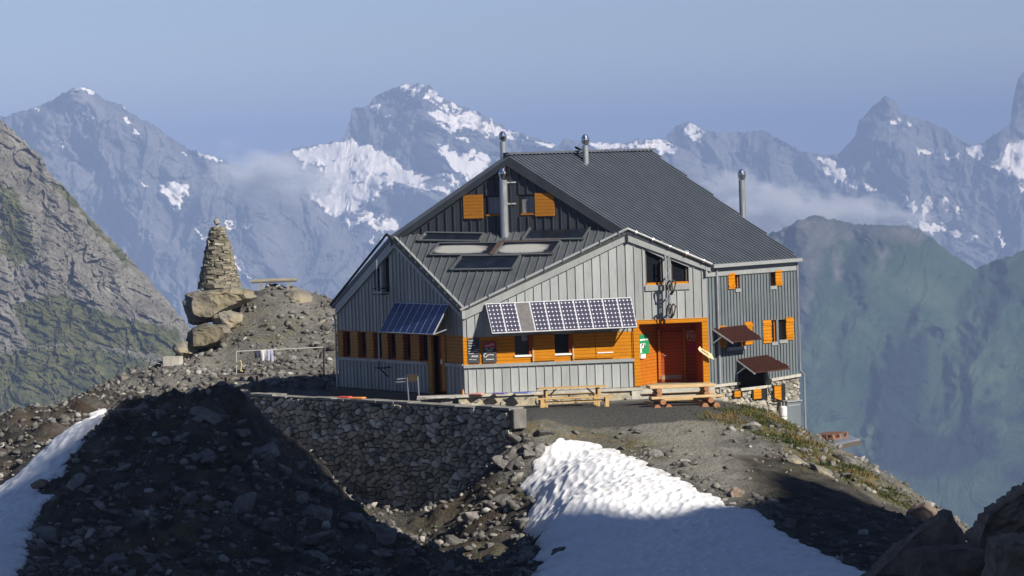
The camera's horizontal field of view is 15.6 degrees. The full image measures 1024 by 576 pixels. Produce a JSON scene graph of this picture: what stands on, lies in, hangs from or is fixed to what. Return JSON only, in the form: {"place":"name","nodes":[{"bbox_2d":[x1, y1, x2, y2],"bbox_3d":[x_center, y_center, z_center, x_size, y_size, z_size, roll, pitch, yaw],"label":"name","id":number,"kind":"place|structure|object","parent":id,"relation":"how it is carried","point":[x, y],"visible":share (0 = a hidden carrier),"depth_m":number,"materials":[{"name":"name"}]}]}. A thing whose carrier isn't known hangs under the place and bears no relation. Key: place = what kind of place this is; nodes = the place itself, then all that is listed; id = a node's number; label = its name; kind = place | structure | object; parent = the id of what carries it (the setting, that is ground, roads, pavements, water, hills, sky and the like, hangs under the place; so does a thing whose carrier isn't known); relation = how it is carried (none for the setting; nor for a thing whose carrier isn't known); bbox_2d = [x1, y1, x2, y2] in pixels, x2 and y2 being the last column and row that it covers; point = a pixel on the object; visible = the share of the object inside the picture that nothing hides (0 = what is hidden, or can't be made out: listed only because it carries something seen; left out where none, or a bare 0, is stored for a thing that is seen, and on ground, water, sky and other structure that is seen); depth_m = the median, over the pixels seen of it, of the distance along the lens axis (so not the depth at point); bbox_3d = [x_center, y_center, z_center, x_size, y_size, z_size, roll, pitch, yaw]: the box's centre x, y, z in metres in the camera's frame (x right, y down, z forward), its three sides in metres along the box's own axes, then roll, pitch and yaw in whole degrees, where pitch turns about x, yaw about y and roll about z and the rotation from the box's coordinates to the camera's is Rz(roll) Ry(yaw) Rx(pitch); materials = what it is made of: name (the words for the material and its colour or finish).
{"place":"outdoors","nodes":[
{"label":"outdoors","id":0,"kind":"place"},
{"bbox_2d":[0,119,190,412],"bbox_3d":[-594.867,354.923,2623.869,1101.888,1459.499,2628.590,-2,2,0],"label":"hillside","id":1,"kind":"structure","parent":0,"point":[85,305],"depth_m":2412.05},
{"bbox_2d":[0,86,371,328],"bbox_3d":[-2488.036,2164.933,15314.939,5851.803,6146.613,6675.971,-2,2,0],"label":"mountain","id":2,"kind":"structure","parent":0,"point":[152,200],"depth_m":13236.55,"materials":[{"name":"stone"}]},
{"bbox_2d":[0,285,969,575],"bbox_3d":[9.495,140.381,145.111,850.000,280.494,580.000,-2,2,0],"label":"ground","id":3,"kind":"structure","parent":0,"point":[664,429],"depth_m":124.62,"materials":[{"name":"gravel"}]},
{"bbox_2d":[30,479,47,488],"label":"boulder","id":4,"kind":"object","parent":3,"relation":"on","point":[40,483],"visible":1,"depth_m":123.78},
{"bbox_2d":[31,526,57,545],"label":"rock","id":5,"kind":"object","parent":3,"relation":"on","point":[48,534],"visible":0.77,"depth_m":116.47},
{"bbox_2d":[0,408,106,575],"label":"snow field","id":6,"kind":"structure","parent":3,"relation":"on","point":[22,501],"depth_m":123.74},
{"bbox_2d":[62,555,80,568],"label":"rock","id":7,"kind":"object","parent":3,"relation":"on","point":[72,561],"visible":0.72,"depth_m":112.23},
{"bbox_2d":[66,473,85,490],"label":"rock","id":8,"kind":"object","parent":3,"relation":"on","point":[75,482],"visible":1,"depth_m":121.85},
{"bbox_2d":[102,526,121,534],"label":"rock","id":9,"kind":"object","parent":3,"relation":"on","point":[114,529],"visible":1,"depth_m":115.00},
{"bbox_2d":[106,450,122,455],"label":"rock","id":10,"kind":"object","parent":3,"relation":"on","point":[112,452],"visible":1,"depth_m":124.27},
{"bbox_2d":[102,553,127,567],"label":"rock","id":11,"kind":"object","parent":3,"relation":"on","point":[113,560],"visible":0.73,"depth_m":113.44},
{"bbox_2d":[108,410,128,424],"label":"rock","id":12,"kind":"object","parent":3,"relation":"on","point":[116,417],"visible":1,"depth_m":125.60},
{"bbox_2d":[116,408,131,418],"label":"rock","id":13,"kind":"object","parent":3,"relation":"on","point":[124,412],"visible":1,"depth_m":126.18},
{"bbox_2d":[116,463,131,471],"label":"rock","id":14,"kind":"object","parent":3,"relation":"on","point":[126,467],"visible":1,"depth_m":122.26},
{"bbox_2d":[127,404,147,417],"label":"rock","id":15,"kind":"object","parent":3,"relation":"on","point":[138,411],"visible":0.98,"depth_m":126.14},
{"bbox_2d":[133,550,155,558],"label":"rock","id":16,"kind":"object","parent":3,"relation":"on","point":[146,555],"visible":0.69,"depth_m":114.33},
{"bbox_2d":[133,509,161,516],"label":"rock","id":17,"kind":"object","parent":3,"relation":"on","point":[138,512],"visible":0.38,"depth_m":117.54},
{"bbox_2d":[156,436,170,444],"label":"rock","id":18,"kind":"object","parent":3,"relation":"on","point":[163,440],"visible":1,"depth_m":123.59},
{"bbox_2d":[162,356,182,365],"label":"stone block","id":19,"kind":"object","parent":3,"relation":"on","point":[171,360],"visible":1,"depth_m":159.27,"materials":[{"name":"stone"}]},
{"bbox_2d":[174,486,187,499],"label":"rock","id":20,"kind":"object","parent":3,"relation":"on","point":[180,492],"visible":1,"depth_m":119.16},
{"bbox_2d":[172,341,197,357],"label":"boulder","id":21,"kind":"object","parent":3,"relation":"on","point":[184,349],"visible":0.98,"depth_m":161.37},
{"bbox_2d":[179,491,195,504],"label":"rock","id":22,"kind":"object","parent":3,"relation":"on","point":[190,496],"visible":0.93,"depth_m":119.33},
{"bbox_2d":[189,406,221,423],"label":"rock","id":23,"kind":"object","parent":3,"relation":"on","point":[211,417],"visible":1,"depth_m":124.87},
{"bbox_2d":[195,448,215,458],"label":"rock","id":24,"kind":"object","parent":3,"relation":"on","point":[205,452],"visible":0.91,"depth_m":122.96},
{"bbox_2d":[200,454,215,464],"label":"rock","id":25,"kind":"object","parent":3,"relation":"on","point":[209,459],"visible":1,"depth_m":122.05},
{"bbox_2d":[186,323,232,347],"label":"boulder","id":26,"kind":"object","parent":3,"relation":"on","point":[207,335],"visible":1,"depth_m":161.16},
{"bbox_2d":[212,310,242,329],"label":"boulder","id":27,"kind":"object","parent":3,"relation":"on","point":[232,319],"visible":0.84,"depth_m":162.69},
{"bbox_2d":[182,286,256,325],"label":"boulder","id":28,"kind":"object","parent":27,"relation":"on","point":[202,306],"visible":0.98,"depth_m":162.52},
{"bbox_2d":[197,217,241,290],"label":"cairn","id":29,"kind":"object","parent":28,"relation":"on","point":[219,270],"visible":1,"depth_m":163.53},
{"bbox_2d":[219,374,263,391],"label":"terrace table","id":30,"kind":"object","parent":3,"relation":"on","point":[240,375],"visible":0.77,"depth_m":149.24,"materials":[{"name":"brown wood"}]},
{"bbox_2d":[229,492,256,515],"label":"boulder","id":31,"kind":"object","parent":3,"relation":"on","point":[243,504],"visible":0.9,"depth_m":118.66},
{"bbox_2d":[235,429,250,437],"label":"rock","id":32,"kind":"object","parent":3,"relation":"on","point":[244,433],"visible":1,"depth_m":124.53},
{"bbox_2d":[248,558,270,565],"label":"rock","id":33,"kind":"object","parent":3,"relation":"on","point":[260,561],"visible":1,"depth_m":114.27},
{"bbox_2d":[252,448,268,455],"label":"rock","id":34,"kind":"object","parent":3,"relation":"on","point":[258,452],"visible":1,"depth_m":123.53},
{"bbox_2d":[248,441,279,458],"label":"rock","id":35,"kind":"object","parent":3,"relation":"on","point":[272,447],"visible":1,"depth_m":123.87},
{"bbox_2d":[261,452,275,468],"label":"rock","id":36,"kind":"object","parent":3,"relation":"on","point":[268,459],"visible":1,"depth_m":123.16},
{"bbox_2d":[259,517,279,534],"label":"rock","id":37,"kind":"object","parent":3,"relation":"on","point":[267,525],"visible":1,"depth_m":116.84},
{"bbox_2d":[251,278,296,289],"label":"log bench","id":38,"kind":"object","parent":3,"relation":"on","point":[270,280],"visible":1,"depth_m":165.51,"materials":[{"name":"grey wood"}]},
{"bbox_2d":[236,347,324,377],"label":"clothes line","id":39,"kind":"object","parent":3,"relation":"on","point":[286,349],"visible":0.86,"depth_m":154.96,"materials":[{"name":"grey metal"}]},
{"bbox_2d":[267,350,273,361],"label":"laundry","id":40,"kind":"object","parent":39,"relation":"hanging from","point":[270,356],"visible":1,"depth_m":154.70,"materials":[{"name":"white fabric"}]},
{"bbox_2d":[276,463,291,476],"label":"rock","id":41,"kind":"object","parent":3,"relation":"on","point":[287,471],"visible":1,"depth_m":123.33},
{"bbox_2d":[284,287,311,302],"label":"boulder","id":42,"kind":"object","parent":3,"relation":"on","point":[301,295],"visible":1,"depth_m":164.83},
{"bbox_2d":[294,493,309,503],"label":"rock","id":43,"kind":"object","parent":3,"relation":"on","point":[303,498],"visible":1,"depth_m":121.21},
{"bbox_2d":[303,550,327,558],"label":"rock","id":44,"kind":"object","parent":3,"relation":"on","point":[316,554],"visible":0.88,"depth_m":115.83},
{"bbox_2d":[302,504,332,523],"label":"rock","id":45,"kind":"object","parent":3,"relation":"on","point":[321,513],"visible":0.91,"depth_m":119.45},
{"bbox_2d":[301,530,334,545],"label":"rock","id":46,"kind":"object","parent":3,"relation":"on","point":[316,539],"visible":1,"depth_m":117.18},
{"bbox_2d":[341,512,365,524],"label":"rock","id":47,"kind":"object","parent":3,"relation":"on","point":[352,518],"visible":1,"depth_m":120.97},
{"bbox_2d":[361,522,376,532],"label":"rock","id":48,"kind":"object","parent":3,"relation":"on","point":[368,526],"visible":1,"depth_m":120.44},
{"bbox_2d":[374,524,396,545],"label":"rock","id":49,"kind":"object","parent":3,"relation":"on","point":[386,535],"visible":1,"depth_m":120.30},
{"bbox_2d":[379,548,392,558],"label":"rock","id":50,"kind":"object","parent":3,"relation":"on","point":[385,553],"visible":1,"depth_m":116.92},
{"bbox_2d":[249,392,526,512],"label":"retaining wall","id":51,"kind":"structure","parent":3,"relation":"on","point":[405,456],"depth_m":136.93,"materials":[{"name":"stone"}]},
{"bbox_2d":[396,374,419,400],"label":"barbecue","id":52,"kind":"object","parent":3,"relation":"on","point":[411,377],"visible":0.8,"depth_m":140.41,"materials":[{"name":"metal"}]},
{"bbox_2d":[417,395,455,402],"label":"bench","id":53,"kind":"object","parent":3,"relation":"on","point":[446,398],"visible":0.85,"depth_m":137.17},
{"bbox_2d":[444,536,462,544],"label":"rock","id":54,"kind":"object","parent":3,"relation":"on","point":[451,540],"visible":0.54,"depth_m":126.82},
{"bbox_2d":[461,511,481,522],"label":"rock","id":55,"kind":"object","parent":3,"relation":"on","point":[468,517],"visible":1,"depth_m":128.00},
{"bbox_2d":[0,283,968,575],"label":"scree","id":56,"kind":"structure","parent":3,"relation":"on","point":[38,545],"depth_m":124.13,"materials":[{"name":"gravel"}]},
{"bbox_2d":[492,455,508,468],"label":"rock","id":57,"kind":"object","parent":3,"relation":"on","point":[500,461],"visible":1,"depth_m":130.48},
{"bbox_2d":[491,494,514,500],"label":"rock","id":58,"kind":"object","parent":3,"relation":"on","point":[504,497],"visible":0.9,"depth_m":128.88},
{"bbox_2d":[504,447,517,459],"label":"rock","id":59,"kind":"object","parent":3,"relation":"on","point":[511,452],"visible":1,"depth_m":130.73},
{"bbox_2d":[506,499,519,510],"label":"rock","id":60,"kind":"object","parent":3,"relation":"on","point":[511,504],"visible":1,"depth_m":127.41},
{"bbox_2d":[505,433,521,443],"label":"rock","id":61,"kind":"object","parent":3,"relation":"on","point":[512,438],"visible":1,"depth_m":131.25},
{"bbox_2d":[506,456,523,470],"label":"rock","id":62,"kind":"object","parent":3,"relation":"on","point":[510,465],"visible":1,"depth_m":130.40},
{"bbox_2d":[514,517,528,524],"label":"rock","id":63,"kind":"object","parent":3,"relation":"on","point":[523,520],"visible":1,"depth_m":125.48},
{"bbox_2d":[518,551,535,562],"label":"rock","id":64,"kind":"object","parent":3,"relation":"on","point":[523,556],"visible":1,"depth_m":118.11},
{"bbox_2d":[517,545,538,556],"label":"rock","id":65,"kind":"object","parent":3,"relation":"on","point":[526,548],"visible":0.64,"depth_m":119.28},
{"bbox_2d":[523,449,534,458],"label":"rock","id":66,"kind":"object","parent":3,"relation":"on","point":[528,454],"visible":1,"depth_m":130.52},
{"bbox_2d":[532,443,545,457],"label":"rock","id":67,"kind":"object","parent":3,"relation":"on","point":[539,449],"visible":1,"depth_m":130.60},
{"bbox_2d":[536,429,550,436],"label":"rock","id":68,"kind":"object","parent":3,"relation":"on","point":[540,432],"visible":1,"depth_m":131.31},
{"bbox_2d":[329,131,806,429],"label":"mountain hut","id":69,"kind":"object","parent":3,"relation":"on","point":[586,266],"visible":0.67,"depth_m":142.17,"materials":[{"name":"metal"}]},
{"bbox_2d":[344,331,350,356],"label":"window","id":70,"kind":"structure","parent":69,"relation":"in","point":[347,349],"depth_m":147.94,"materials":[{"name":"black glass"}]},
{"bbox_2d":[359,332,366,357],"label":"window","id":71,"kind":"structure","parent":69,"relation":"in","point":[362,340],"depth_m":146.89,"materials":[{"name":"black glass"}]},
{"bbox_2d":[375,333,381,358],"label":"window","id":72,"kind":"structure","parent":69,"relation":"in","point":[376,334],"depth_m":145.86,"materials":[{"name":"black glass"}]},
{"bbox_2d":[386,257,389,291],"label":"window","id":73,"kind":"structure","parent":69,"relation":"in","point":[387,260],"depth_m":145.00,"materials":[{"name":"black glass"}]},
{"bbox_2d":[389,333,395,359],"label":"window","id":74,"kind":"structure","parent":69,"relation":"in","point":[392,342],"depth_m":144.93,"materials":[{"name":"black glass"}]},
{"bbox_2d":[404,334,410,360],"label":"window","id":75,"kind":"structure","parent":69,"relation":"in","point":[407,336],"depth_m":143.91,"materials":[{"name":"black glass"}]},
{"bbox_2d":[420,335,427,361],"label":"window","id":76,"kind":"structure","parent":69,"relation":"in","point":[424,347],"depth_m":142.90,"materials":[{"name":"black glass"}]},
{"bbox_2d":[438,336,446,391],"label":"door","id":77,"kind":"structure","parent":69,"relation":"in","point":[439,339],"depth_m":142.17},
{"bbox_2d":[467,338,479,362],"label":"chalkboard","id":78,"kind":"object","parent":69,"relation":"attached to","point":[473,344],"visible":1,"depth_m":140.16,"materials":[{"name":"stone"}]},
{"bbox_2d":[482,341,496,362],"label":"chalkboard","id":79,"kind":"object","parent":69,"relation":"attached to","point":[489,352],"visible":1,"depth_m":140.25,"materials":[{"name":"stone"}]},
{"bbox_2d":[484,196,499,215],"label":"window","id":80,"kind":"structure","parent":69,"relation":"in","point":[491,203],"depth_m":142.83,"materials":[{"name":"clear glass"}]},
{"bbox_2d":[514,335,531,356],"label":"window","id":81,"kind":"structure","parent":69,"relation":"in","point":[522,348],"depth_m":140.61,"materials":[{"name":"black glass"}]},
{"bbox_2d":[518,194,534,214],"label":"window","id":82,"kind":"structure","parent":69,"relation":"in","point":[526,202],"depth_m":142.34,"materials":[{"name":"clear glass"}]},
{"bbox_2d":[554,334,571,355],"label":"window","id":83,"kind":"structure","parent":69,"relation":"in","point":[563,342],"depth_m":140.82,"materials":[{"name":"black glass"}]},
{"bbox_2d":[639,334,648,353],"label":"notice board","id":84,"kind":"object","parent":69,"relation":"attached to","point":[644,343],"visible":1,"depth_m":141.57,"materials":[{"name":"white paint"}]},
{"bbox_2d":[645,250,662,284],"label":"window","id":85,"kind":"structure","parent":69,"relation":"in","point":[653,263],"depth_m":141.20,"materials":[{"name":"black glass"}]},
{"bbox_2d":[657,329,685,382],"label":"door","id":86,"kind":"structure","parent":69,"relation":"in","point":[671,349],"depth_m":142.76,"materials":[{"name":"red wood"}]},
{"bbox_2d":[671,260,687,283],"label":"window","id":87,"kind":"structure","parent":69,"relation":"in","point":[679,272],"depth_m":141.33,"materials":[{"name":"black glass"}]},
{"bbox_2d":[686,329,695,353],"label":"poster","id":88,"kind":"object","parent":69,"relation":"attached to","point":[690,342],"visible":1,"depth_m":142.87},
{"bbox_2d":[727,341,745,350],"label":"window","id":89,"kind":"structure","parent":69,"relation":"in","point":[730,346],"depth_m":142.69,"materials":[{"name":"black glass"}]},
{"bbox_2d":[770,272,776,288],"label":"window","id":90,"kind":"structure","parent":69,"relation":"in","point":[772,286],"depth_m":144.30,"materials":[{"name":"black glass"}]},
{"bbox_2d":[771,320,777,344],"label":"window","id":91,"kind":"structure","parent":69,"relation":"in","point":[773,323],"depth_m":144.37,"materials":[{"name":"black glass"}]},
{"bbox_2d":[778,319,787,342],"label":"window","id":92,"kind":"structure","parent":69,"relation":"in","point":[781,322],"depth_m":144.72,"materials":[{"name":"black glass"}]},
{"bbox_2d":[534,392,601,406],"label":"bench","id":93,"kind":"object","parent":3,"relation":"on","point":[542,395],"visible":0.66,"depth_m":139.09,"materials":[{"name":"brown wood"}]},
{"bbox_2d":[536,385,606,407],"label":"picnic table","id":94,"kind":"object","parent":3,"relation":"on","point":[596,393],"visible":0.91,"depth_m":138.15,"materials":[{"name":"brown wood"}]},
{"bbox_2d":[535,395,612,407],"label":"bench","id":95,"kind":"object","parent":3,"relation":"on","point":[605,400],"visible":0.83,"depth_m":137.18,"materials":[{"name":"brown wood"}]},
{"bbox_2d":[646,449,663,457],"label":"boulder","id":96,"kind":"object","parent":3,"relation":"on","point":[654,452],"visible":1,"depth_m":127.07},
{"bbox_2d":[640,382,722,407],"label":"log table","id":97,"kind":"object","parent":3,"relation":"on","point":[704,395],"visible":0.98,"depth_m":136.19,"materials":[{"name":"brown wood"}]},
{"bbox_2d":[520,438,865,575],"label":"snow field","id":98,"kind":"structure","parent":3,"relation":"on","point":[596,510],"depth_m":117.21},
{"bbox_2d":[729,487,742,497],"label":"boulder","id":99,"kind":"object","parent":3,"relation":"on","point":[735,491],"visible":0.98,"depth_m":120.09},
{"bbox_2d":[745,421,760,429],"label":"boulder","id":100,"kind":"object","parent":3,"relation":"on","point":[753,425],"visible":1,"depth_m":132.74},
{"bbox_2d":[779,402,786,419],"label":"gas tank","id":101,"kind":"object","parent":3,"relation":"on","point":[783,411],"visible":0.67,"depth_m":143.11,"materials":[{"name":"metal"}]},
{"bbox_2d":[785,455,807,463],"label":"boulder","id":102,"kind":"object","parent":3,"relation":"on","point":[794,459],"visible":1,"depth_m":127.54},
{"bbox_2d":[685,402,917,509],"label":"grass","id":103,"kind":"structure","parent":3,"relation":"on","point":[752,411],"depth_m":132.19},
{"bbox_2d":[810,463,834,477],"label":"boulder","id":104,"kind":"object","parent":3,"relation":"on","point":[820,469],"visible":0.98,"depth_m":126.81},
{"bbox_2d":[827,435,861,448],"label":"platform","id":105,"kind":"structure","parent":3,"relation":"on","point":[849,441],"depth_m":141.47,"materials":[{"name":"metal"}]},
{"bbox_2d":[813,431,848,439],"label":"pallet","id":106,"kind":"object","parent":105,"relation":"on","point":[832,435],"visible":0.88,"depth_m":142.42,"materials":[{"name":"brown wood"}]},
{"bbox_2d":[842,456,856,464],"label":"rock","id":107,"kind":"object","parent":3,"relation":"on","point":[847,459],"visible":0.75,"depth_m":130.84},
{"bbox_2d":[860,509,965,575],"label":"boulder","id":108,"kind":"object","parent":3,"relation":"on","point":[941,527],"visible":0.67,"depth_m":103.44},
{"bbox_2d":[906,502,937,523],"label":"boulder","id":109,"kind":"object","parent":3,"relation":"on","point":[920,512],"visible":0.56,"depth_m":122.75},
{"bbox_2d":[904,543,984,575],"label":"boulder","id":110,"kind":"object","parent":3,"relation":"on","point":[964,559],"visible":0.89,"depth_m":98.53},
{"bbox_2d":[964,482,1023,549],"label":"rock outcrop","id":111,"kind":"object","parent":3,"relation":"on","point":[1003,514],"visible":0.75,"depth_m":99.82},
{"bbox_2d":[981,532,1023,575],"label":"boulder","id":112,"kind":"object","parent":3,"relation":"on","point":[1004,554],"visible":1,"depth_m":96.71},
{"bbox_2d":[0,0,1023,170],"label":"sky","id":113,"kind":"structure","parent":0,"point":[245,84],"materials":[{"name":"blue"}]},
{"bbox_2d":[250,83,782,255],"bbox_3d":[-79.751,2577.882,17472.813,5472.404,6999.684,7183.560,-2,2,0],"label":"mountain","id":114,"kind":"structure","parent":0,"point":[392,161],"depth_m":15129.45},
{"bbox_2d":[664,72,1023,268],"bbox_3d":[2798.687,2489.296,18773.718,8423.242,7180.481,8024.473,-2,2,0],"label":"mountain","id":115,"kind":"structure","parent":0,"point":[889,164],"depth_m":16244.80,"materials":[{"name":"stone"}]},
{"bbox_2d":[768,215,1023,527],"bbox_3d":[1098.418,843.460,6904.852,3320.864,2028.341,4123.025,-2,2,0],"label":"mountain","id":116,"kind":"structure","parent":0,"point":[912,354],"depth_m":6135.69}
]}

